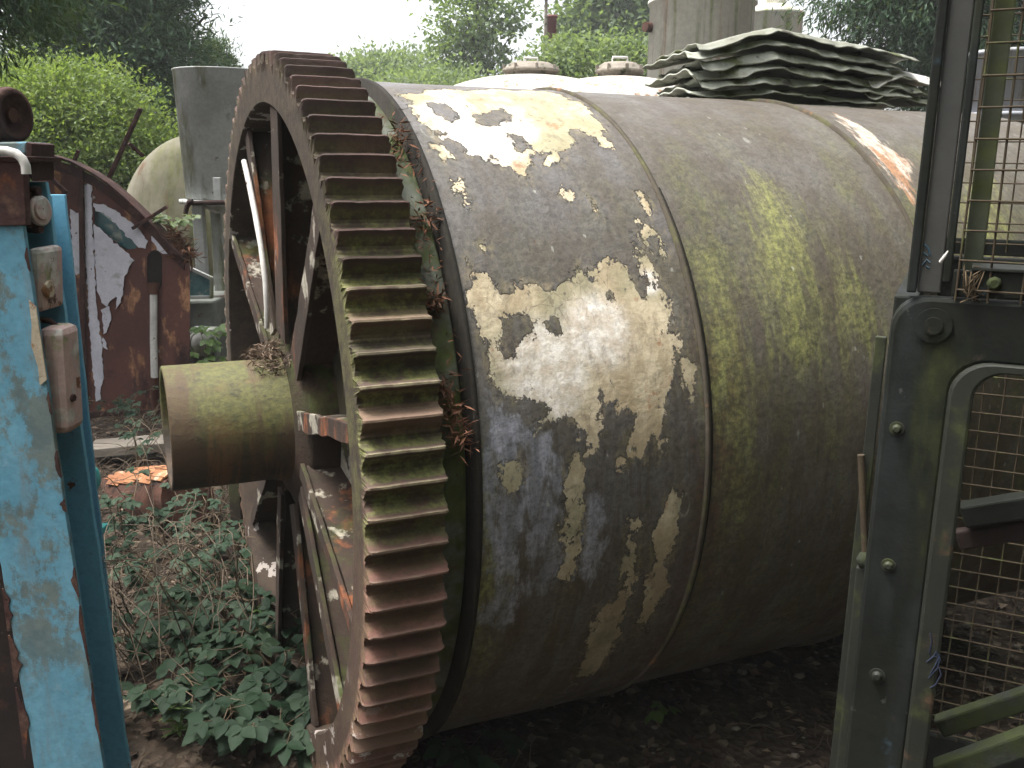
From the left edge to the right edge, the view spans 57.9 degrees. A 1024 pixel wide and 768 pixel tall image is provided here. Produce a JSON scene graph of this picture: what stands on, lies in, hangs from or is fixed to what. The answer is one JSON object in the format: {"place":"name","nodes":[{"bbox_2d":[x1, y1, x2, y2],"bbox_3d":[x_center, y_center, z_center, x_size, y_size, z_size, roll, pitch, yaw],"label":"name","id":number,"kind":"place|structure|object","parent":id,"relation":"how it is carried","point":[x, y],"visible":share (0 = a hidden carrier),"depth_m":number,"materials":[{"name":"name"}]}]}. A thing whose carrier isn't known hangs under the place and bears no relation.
{"place":"outdoors","nodes":[
{"label":"outdoors","id":0,"kind":"place"},
{"bbox_2d":[0,0,921,112],"label":"sky","id":1,"kind":"structure","parent":0,"point":[313,26],"materials":[{"name":"white"}]},
{"bbox_2d":[547,14,557,60],"bbox_3d":[0.820,-5.467,20.287,0.250,4.898,0.250,1,13,0],"label":"chimney","id":2,"kind":"object","parent":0,"point":[551,23],"visible":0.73,"depth_m":19.71,"materials":[{"name":"red paint"}]},
{"bbox_2d":[90,414,1023,767],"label":"ground","id":3,"kind":"structure","parent":0,"point":[680,746],"depth_m":2.98,"materials":[{"name":"brown soil"}]},
{"bbox_2d":[0,142,131,767],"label":"blue steel frame","id":4,"kind":"object","parent":3,"relation":"on","point":[61,703],"visible":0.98,"depth_m":1.93,"materials":[{"name":"paint"}]},
{"bbox_2d":[0,146,31,173],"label":"bent pipe","id":5,"kind":"object","parent":4,"relation":"on","point":[20,157],"visible":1,"depth_m":1.71,"materials":[{"name":"white metal"}]},
{"bbox_2d":[0,87,33,141],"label":"pulley wheel","id":6,"kind":"object","parent":4,"relation":"attached to","point":[16,118],"visible":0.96,"depth_m":1.88,"materials":[{"name":"metal"}]},
{"bbox_2d":[0,0,131,89],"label":"conifer","id":7,"kind":"object","parent":3,"relation":"on","point":[16,9],"visible":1,"depth_m":5.11,"materials":[{"name":"green plant"}]},
{"bbox_2d":[0,39,178,220],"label":"bush","id":8,"kind":"object","parent":3,"relation":"on","point":[69,113],"visible":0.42,"depth_m":9.83,"materials":[{"name":"green plant"}]},
{"bbox_2d":[96,467,108,533],"bbox_3d":[-1.691,0.576,3.731,0.105,0.511,0.110,1,13,0],"label":"valve","id":9,"kind":"object","parent":3,"relation":"on","point":[98,477],"visible":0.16,"depth_m":3.71,"materials":[{"name":"teal metal"}]},
{"bbox_2d":[32,108,189,417],"bbox_3d":[-2.742,-0.742,6.409,1.173,2.252,0.635,1,13,0],"label":"rusty casing","id":10,"kind":"object","parent":3,"relation":"on","point":[133,288],"visible":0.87,"depth_m":6.22,"materials":[{"name":"brown metal"}]},
{"bbox_2d":[95,211,136,248],"bbox_3d":[-2.650,-1.025,6.190,0.330,0.334,0.006,1,13,0],"label":"window pane","id":11,"kind":"structure","parent":10,"relation":"in","point":[109,227],"depth_m":6.19,"materials":[{"name":"blue glass"}]},
{"bbox_2d":[152,213,200,232],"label":"fern","id":12,"kind":"object","parent":10,"relation":"on","point":[183,221],"visible":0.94,"depth_m":6.17,"materials":[{"name":"green plant"}]},
{"bbox_2d":[156,223,206,271],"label":"needle litter","id":13,"kind":"object","parent":10,"relation":"on","point":[189,253],"visible":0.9,"depth_m":6.19,"materials":[{"name":"brown plant"}]},
{"bbox_2d":[0,0,244,157],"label":"conifer","id":14,"kind":"object","parent":3,"relation":"on","point":[156,38],"visible":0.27,"depth_m":11.76,"materials":[{"name":"green plant"}]},
{"bbox_2d":[88,386,158,421],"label":"bramble","id":15,"kind":"object","parent":3,"relation":"on","point":[128,401],"visible":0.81,"depth_m":5.92,"materials":[{"name":"green plant"}]},
{"bbox_2d":[99,466,158,549],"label":"bramble","id":16,"kind":"object","parent":3,"relation":"on","point":[129,503],"visible":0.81,"depth_m":4.03,"materials":[{"name":"green plant"}]},
{"bbox_2d":[104,531,153,587],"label":"bramble","id":17,"kind":"object","parent":3,"relation":"on","point":[108,543],"visible":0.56,"depth_m":3.72,"materials":[{"name":"green plant"}]},
{"bbox_2d":[107,395,159,429],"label":"bramble","id":18,"kind":"object","parent":3,"relation":"on","point":[132,410],"visible":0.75,"depth_m":5.62,"materials":[{"name":"green plant"}]},
{"bbox_2d":[102,452,164,459],"bbox_3d":[-2.153,0.459,5.245,0.418,0.124,0.140,-2,13,-14],"label":"timber baulk","id":19,"kind":"object","parent":3,"relation":"on","point":[122,457],"visible":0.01,"depth_m":5.20,"materials":[{"name":"wood"}]},
{"bbox_2d":[93,434,164,457],"bbox_3d":[-2.120,0.343,5.167,0.413,0.065,0.200,-2,13,-14],"label":"plank","id":20,"kind":"object","parent":19,"relation":"on","point":[102,450],"visible":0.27,"depth_m":5.10,"materials":[{"name":"grey wood"}]},
{"bbox_2d":[113,414,162,466],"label":"bramble","id":21,"kind":"object","parent":3,"relation":"on","point":[128,436],"visible":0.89,"depth_m":4.91,"materials":[{"name":"green plant"}]},
{"bbox_2d":[112,612,194,671],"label":"bramble","id":22,"kind":"object","parent":3,"relation":"on","point":[150,645],"visible":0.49,"depth_m":3.02,"materials":[{"name":"green plant"}]},
{"bbox_2d":[101,465,213,526],"bbox_3d":[-1.855,0.571,4.705,0.945,0.500,0.284,13,18,42],"label":"log","id":23,"kind":"object","parent":3,"relation":"on","point":[163,496],"visible":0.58,"depth_m":4.43,"materials":[{"name":"brown wood"}]},
{"bbox_2d":[108,560,210,613],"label":"bramble","id":24,"kind":"object","parent":3,"relation":"on","point":[127,579],"visible":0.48,"depth_m":3.40,"materials":[{"name":"green plant"}]},
{"bbox_2d":[115,492,212,563],"bbox_3d":[-1.520,0.633,4.031,0.358,0.268,0.400,-7,15,-31],"label":"bramble","id":25,"kind":"object","parent":3,"relation":"on","point":[168,510],"visible":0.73,"depth_m":4.02,"materials":[{"name":"green plant"}]},
{"bbox_2d":[132,582,203,637],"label":"bramble","id":26,"kind":"object","parent":3,"relation":"on","point":[144,606],"visible":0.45,"depth_m":3.24,"materials":[{"name":"green plant"}]},
{"bbox_2d":[119,658,221,716],"bbox_3d":[-1.105,0.949,2.739,0.488,0.156,0.268,-4,14,-20],"label":"bramble","id":27,"kind":"object","parent":3,"relation":"on","point":[140,700],"visible":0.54,"depth_m":2.69,"materials":[{"name":"green plant"}]},
{"bbox_2d":[127,137,224,276],"bbox_3d":[-2.205,-1.484,9.389,1.658,1.961,3.780,4,13,12],"label":"horizontal tank","id":28,"kind":"object","parent":3,"relation":"on","point":[156,182],"visible":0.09,"depth_m":7.58,"materials":[{"name":"cream stained paint"},{"name":"dark steel"}]},
{"bbox_2d":[95,398,264,699],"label":"dead stems","id":29,"kind":"object","parent":3,"relation":"on","point":[131,607],"visible":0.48,"depth_m":3.18,"materials":[{"name":"brown plant"}]},
{"bbox_2d":[135,534,249,597],"bbox_3d":[-1.221,0.730,3.639,0.501,0.263,0.384,-7,15,-32],"label":"bramble","id":30,"kind":"object","parent":3,"relation":"on","point":[203,554],"visible":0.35,"depth_m":3.60,"materials":[{"name":"green plant"}]},
{"bbox_2d":[160,482,228,527],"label":"bramble","id":31,"kind":"object","parent":3,"relation":"on","point":[197,490],"visible":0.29,"depth_m":4.34,"materials":[{"name":"green plant"}]},
{"bbox_2d":[150,645,245,721],"bbox_3d":[-0.973,0.921,2.832,0.220,0.141,0.398,7,14,24],"label":"bramble","id":32,"kind":"object","parent":3,"relation":"on","point":[163,702],"visible":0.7,"depth_m":2.79,"materials":[{"name":"green plant"}]},
{"bbox_2d":[136,611,263,672],"bbox_3d":[-0.985,0.850,3.026,0.451,0.179,0.210,5,14,18],"label":"bramble","id":33,"kind":"object","parent":3,"relation":"on","point":[168,626],"visible":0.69,"depth_m":2.99,"materials":[{"name":"green plant"}]},
{"bbox_2d":[155,658,251,745],"bbox_3d":[-0.883,0.961,2.721,0.507,0.166,0.243,11,16,37],"label":"bramble","id":34,"kind":"object","parent":3,"relation":"on","point":[200,672],"visible":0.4,"depth_m":2.76,"materials":[{"name":"green plant"}]},
{"bbox_2d":[189,324,226,362],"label":"wild plant","id":35,"kind":"object","parent":3,"relation":"on","point":[211,341],"visible":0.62,"depth_m":6.41,"materials":[{"name":"green plant"}]},
{"bbox_2d":[190,266,226,363],"bbox_3d":[-2.317,-0.501,7.284,0.522,1.012,1.595,1,13,0],"label":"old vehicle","id":36,"kind":"object","parent":3,"relation":"on","point":[207,304],"visible":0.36,"depth_m":6.65,"materials":[{"name":"metal"}]},
{"bbox_2d":[171,66,247,290],"bbox_3d":[-2.107,-1.089,6.842,0.697,2.342,0.889,1,13,0],"label":"hopper","id":37,"kind":"object","parent":3,"relation":"on","point":[205,100],"visible":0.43,"depth_m":6.49,"materials":[{"name":"metal"}]},
{"bbox_2d":[188,493,233,557],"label":"bramble","id":38,"kind":"object","parent":3,"relation":"on","point":[214,503],"visible":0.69,"depth_m":4.03,"materials":[{"name":"green plant"}]},
{"bbox_2d":[175,544,249,589],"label":"bramble","id":39,"kind":"object","parent":3,"relation":"on","point":[203,558],"visible":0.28,"depth_m":3.58,"materials":[{"name":"green plant"}]},
{"bbox_2d":[169,556,256,621],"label":"bramble","id":40,"kind":"object","parent":3,"relation":"on","point":[177,591],"visible":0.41,"depth_m":3.27,"materials":[{"name":"green plant"}]},
{"bbox_2d":[163,578,275,626],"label":"bramble","id":41,"kind":"object","parent":3,"relation":"on","point":[267,599],"visible":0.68,"depth_m":3.16,"materials":[{"name":"green plant"}]},
{"bbox_2d":[195,22,244,67],"bbox_3d":[-4.899,-3.893,15.529,1.550,4.119,1.506,5,14,19],"label":"conifer","id":42,"kind":"object","parent":3,"relation":"on","point":[223,41],"visible":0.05,"depth_m":15.10,"materials":[{"name":"green plant"}]},
{"bbox_2d":[200,520,249,579],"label":"bramble","id":43,"kind":"object","parent":3,"relation":"on","point":[235,522],"visible":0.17,"depth_m":3.80,"materials":[{"name":"green plant"}]},
{"bbox_2d":[202,527,252,587],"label":"bramble","id":44,"kind":"object","parent":3,"relation":"on","point":[225,544],"visible":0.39,"depth_m":3.61,"materials":[{"name":"green plant"}]},
{"bbox_2d":[184,615,274,660],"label":"bramble","id":45,"kind":"object","parent":3,"relation":"on","point":[206,644],"visible":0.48,"depth_m":2.98,"materials":[{"name":"green plant"}]},
{"bbox_2d":[212,483,249,565],"bbox_3d":[-1.130,0.450,4.111,0.340,0.620,0.340,1,13,0],"label":"bearing stand","id":46,"kind":"object","parent":3,"relation":"on","point":[235,502],"visible":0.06,"depth_m":4.02,"materials":[{"name":"metal"}]},
{"bbox_2d":[239,537,252,558],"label":"bramble","id":47,"kind":"object","parent":3,"relation":"on","point":[246,552],"visible":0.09,"depth_m":3.34,"materials":[{"name":"green plant"}]},
{"bbox_2d":[228,602,274,617],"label":"bramble","id":48,"kind":"object","parent":3,"relation":"on","point":[262,607],"visible":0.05,"depth_m":3.18,"materials":[{"name":"green plant"}]},
{"bbox_2d":[195,631,312,706],"bbox_3d":[-0.725,0.868,2.887,0.400,0.287,0.382,13,18,43],"label":"bramble","id":49,"kind":"object","parent":3,"relation":"on","point":[278,675],"visible":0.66,"depth_m":2.81,"materials":[{"name":"green plant"}]},
{"bbox_2d":[243,603,264,630],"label":"weed","id":50,"kind":"object","parent":3,"relation":"on","point":[256,609],"visible":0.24,"depth_m":3.21,"materials":[{"name":"green plant"}]},
{"bbox_2d":[242,624,273,663],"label":"weed","id":51,"kind":"object","parent":3,"relation":"on","point":[255,648],"visible":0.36,"depth_m":3.05,"materials":[{"name":"green plant"}]},
{"bbox_2d":[216,608,301,664],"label":"bramble","id":52,"kind":"object","parent":3,"relation":"on","point":[245,640],"visible":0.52,"depth_m":3.00,"materials":[{"name":"green plant"}]},
{"bbox_2d":[263,722,314,767],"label":"bramble","id":53,"kind":"object","parent":3,"relation":"on","point":[298,731],"visible":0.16,"depth_m":2.56,"materials":[{"name":"green plant"}]},
{"bbox_2d":[268,660,310,729],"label":"bramble","id":54,"kind":"object","parent":3,"relation":"on","point":[294,698],"visible":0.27,"depth_m":2.72,"materials":[{"name":"green plant"}]},
{"bbox_2d":[328,28,444,81],"bbox_3d":[-4.513,-9.722,34.730,6.021,6.838,5.916,5,14,18],"label":"broadleaf tree","id":55,"kind":"object","parent":3,"relation":"on","point":[359,63],"visible":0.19,"depth_m":33.26,"materials":[{"name":"green plant"}]},
{"bbox_2d":[364,45,502,85],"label":"bush","id":56,"kind":"object","parent":3,"relation":"on","point":[416,75],"visible":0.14,"depth_m":22.18,"materials":[{"name":"green plant"}]},
{"bbox_2d":[399,0,550,83],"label":"broadleaf tree","id":57,"kind":"object","parent":3,"relation":"on","point":[480,42],"visible":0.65,"depth_m":26.02,"materials":[{"name":"green plant"}]},
{"bbox_2d":[453,57,576,88],"bbox_3d":[0.184,-2.122,10.286,2.322,2.867,2.322,1,13,0],"label":"domed tank","id":58,"kind":"object","parent":3,"relation":"on","point":[523,74],"visible":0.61,"depth_m":9.45,"materials":[{"name":"white metal"}]},
{"bbox_2d":[511,732,531,767],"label":"dead stalk","id":59,"kind":"object","parent":3,"relation":"on","point":[522,749],"visible":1,"depth_m":2.66,"materials":[{"name":"brown plant"}]},
{"bbox_2d":[543,0,547,51],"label":"lamp post","id":60,"kind":"object","parent":3,"relation":"on","point":[545,15],"visible":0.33,"depth_m":17.84,"materials":[{"name":"grey metal"}]},
{"bbox_2d":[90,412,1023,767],"bbox_3d":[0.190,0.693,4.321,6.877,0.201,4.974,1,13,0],"label":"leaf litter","id":61,"kind":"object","parent":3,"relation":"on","point":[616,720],"visible":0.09,"depth_m":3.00,"materials":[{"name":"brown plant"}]},
{"bbox_2d":[153,696,191,740],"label":"weed","id":62,"kind":"object","parent":61,"relation":"on","point":[178,728],"visible":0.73,"depth_m":2.68,"materials":[{"name":"green plant"}]},
{"bbox_2d":[185,664,310,766],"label":"bramble","id":63,"kind":"object","parent":61,"relation":"on","point":[249,708],"visible":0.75,"depth_m":2.58,"materials":[{"name":"green plant"}]},
{"bbox_2d":[100,459,1023,767],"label":"fallen twigs","id":64,"kind":"object","parent":3,"relation":"on","point":[692,685],"visible":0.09,"depth_m":3.01,"materials":[{"name":"brown wood"}]},
{"bbox_2d":[487,12,648,78],"bbox_3d":[1.603,-4.219,16.331,3.300,4.575,3.373,-9,16,-37],"label":"bush","id":65,"kind":"object","parent":3,"relation":"on","point":[573,65],"visible":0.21,"depth_m":15.76,"materials":[{"name":"green plant"}]},
{"bbox_2d":[521,0,649,71],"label":"broadleaf tree","id":66,"kind":"object","parent":3,"relation":"on","point":[620,14],"visible":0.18,"depth_m":29.06,"materials":[{"name":"green plant"}]},
{"bbox_2d":[159,50,1023,767],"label":"geared drum","id":67,"kind":"object","parent":3,"relation":"on","point":[663,322],"visible":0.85,"depth_m":2.21,"materials":[{"name":"grey paint"}]},
{"bbox_2d":[241,159,269,328],"bbox_3d":[-0.750,-0.416,2.711,0.018,0.472,0.301,-5,14,-24],"label":"bent pipe","id":68,"kind":"object","parent":67,"relation":"on","point":[248,180],"visible":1,"depth_m":2.64,"materials":[{"name":"white metal"}]},
{"bbox_2d":[240,336,291,379],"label":"dry needles","id":69,"kind":"object","parent":67,"relation":"on","point":[263,353],"visible":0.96,"depth_m":2.57,"materials":[{"name":"brown plant"}]},
{"bbox_2d":[378,109,479,480],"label":"needle clumps","id":70,"kind":"object","parent":67,"relation":"on","point":[439,299],"visible":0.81,"depth_m":1.91,"materials":[{"name":"brown plant"}]},
{"bbox_2d":[681,97,881,109],"bbox_3d":[0.949,-0.970,3.285,0.920,0.044,0.286,-5,14,-24],"label":"corrugated sheet","id":71,"kind":"object","parent":67,"relation":"on","point":[824,105],"visible":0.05,"depth_m":3.25,"materials":[{"name":"grey metal"}]},
{"bbox_2d":[658,87,894,107],"bbox_3d":[0.926,-1.005,3.281,0.906,0.058,0.294,-5,14,-24],"label":"corrugated sheet","id":72,"kind":"object","parent":71,"relation":"on","point":[792,97],"visible":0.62,"depth_m":3.24,"materials":[{"name":"grey metal"}]},
{"bbox_2d":[656,76,912,98],"bbox_3d":[0.982,-1.044,3.292,0.923,0.065,0.286,-5,14,-24],"label":"corrugated sheet","id":73,"kind":"object","parent":72,"relation":"on","point":[797,85],"visible":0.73,"depth_m":3.21,"materials":[{"name":"grey metal"}]},
{"bbox_2d":[645,63,899,87],"bbox_3d":[0.953,-1.074,3.274,0.950,0.079,0.293,-5,14,-24],"label":"corrugated sheet","id":74,"kind":"object","parent":73,"relation":"on","point":[744,71],"visible":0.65,"depth_m":3.17,"materials":[{"name":"grey metal"}]},
{"bbox_2d":[658,51,912,80],"bbox_3d":[0.985,-1.112,3.276,0.923,0.084,0.285,-5,14,-24],"label":"corrugated sheet","id":75,"kind":"object","parent":74,"relation":"on","point":[767,57],"visible":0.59,"depth_m":3.15,"materials":[{"name":"grey metal"}]},
{"bbox_2d":[643,39,903,70],"bbox_3d":[0.940,-1.141,3.257,0.942,0.094,0.286,-5,14,-24],"label":"corrugated sheet","id":76,"kind":"object","parent":75,"relation":"on","point":[745,48],"visible":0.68,"depth_m":3.19,"materials":[{"name":"grey metal"}]},
{"bbox_2d":[656,28,920,63],"bbox_3d":[0.990,-1.175,3.264,0.956,0.103,0.287,-5,14,-24],"label":"corrugated sheet","id":77,"kind":"object","parent":76,"relation":"on","point":[858,50],"visible":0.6,"depth_m":3.21,"materials":[{"name":"grey metal"}]},
{"bbox_2d":[855,95,926,108],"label":"corrugated sheet","id":78,"kind":"object","parent":67,"relation":"on","point":[896,102],"visible":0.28,"depth_m":3.52,"materials":[{"name":"grey metal"}]},
{"bbox_2d":[846,81,927,100],"bbox_3d":[1.377,-1.107,3.548,0.415,0.081,0.424,-5,14,-24],"label":"corrugated sheet","id":79,"kind":"object","parent":78,"relation":"on","point":[911,90],"visible":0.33,"depth_m":3.38,"materials":[{"name":"grey metal"}]},
{"bbox_2d":[864,70,940,88],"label":"white sheet","id":80,"kind":"object","parent":79,"relation":"on","point":[879,81],"visible":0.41,"depth_m":3.37,"materials":[{"name":"paint"}]},
{"bbox_2d":[552,56,675,95],"bbox_3d":[1.021,-1.811,9.226,1.772,2.761,1.772,1,13,0],"label":"domed tank","id":81,"kind":"object","parent":3,"relation":"on","point":[619,77],"visible":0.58,"depth_m":8.45,"materials":[{"name":"white metal"}]},
{"bbox_2d":[645,701,681,726],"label":"seedling","id":82,"kind":"object","parent":3,"relation":"on","point":[658,715],"visible":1,"depth_m":2.89,"materials":[{"name":"green plant"}]},
{"bbox_2d":[642,0,757,78],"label":"silo","id":83,"kind":"object","parent":3,"relation":"on","point":[670,26],"visible":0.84,"depth_m":13.05,"materials":[{"name":"concrete"}]},
{"bbox_2d":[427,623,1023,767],"bbox_3d":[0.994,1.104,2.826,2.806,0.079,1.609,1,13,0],"label":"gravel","id":84,"kind":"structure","parent":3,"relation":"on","point":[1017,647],"depth_m":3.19,"materials":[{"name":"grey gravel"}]},
{"bbox_2d":[754,0,805,32],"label":"silo","id":85,"kind":"object","parent":3,"relation":"on","point":[764,19],"visible":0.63,"depth_m":16.00,"materials":[{"name":"metal"}]},
{"bbox_2d":[768,0,1023,111],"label":"conifer","id":86,"kind":"object","parent":3,"relation":"on","point":[901,22],"visible":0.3,"depth_m":10.94,"materials":[{"name":"green plant"}]},
{"bbox_2d":[829,255,1023,767],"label":"steel stillage","id":87,"kind":"object","parent":3,"relation":"on","point":[947,355],"visible":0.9,"depth_m":1.72,"materials":[{"name":"green paint"}]},
{"bbox_2d":[906,0,1023,304],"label":"cage","id":88,"kind":"object","parent":87,"relation":"on","point":[975,276],"visible":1,"depth_m":1.55,"materials":[{"name":"green paint"}]},
{"bbox_2d":[968,47,1023,123],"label":"grey tank","id":89,"kind":"object","parent":3,"relation":"on","point":[1016,114],"visible":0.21,"depth_m":6.99,"materials":[{"name":"grey metal"}]}
]}

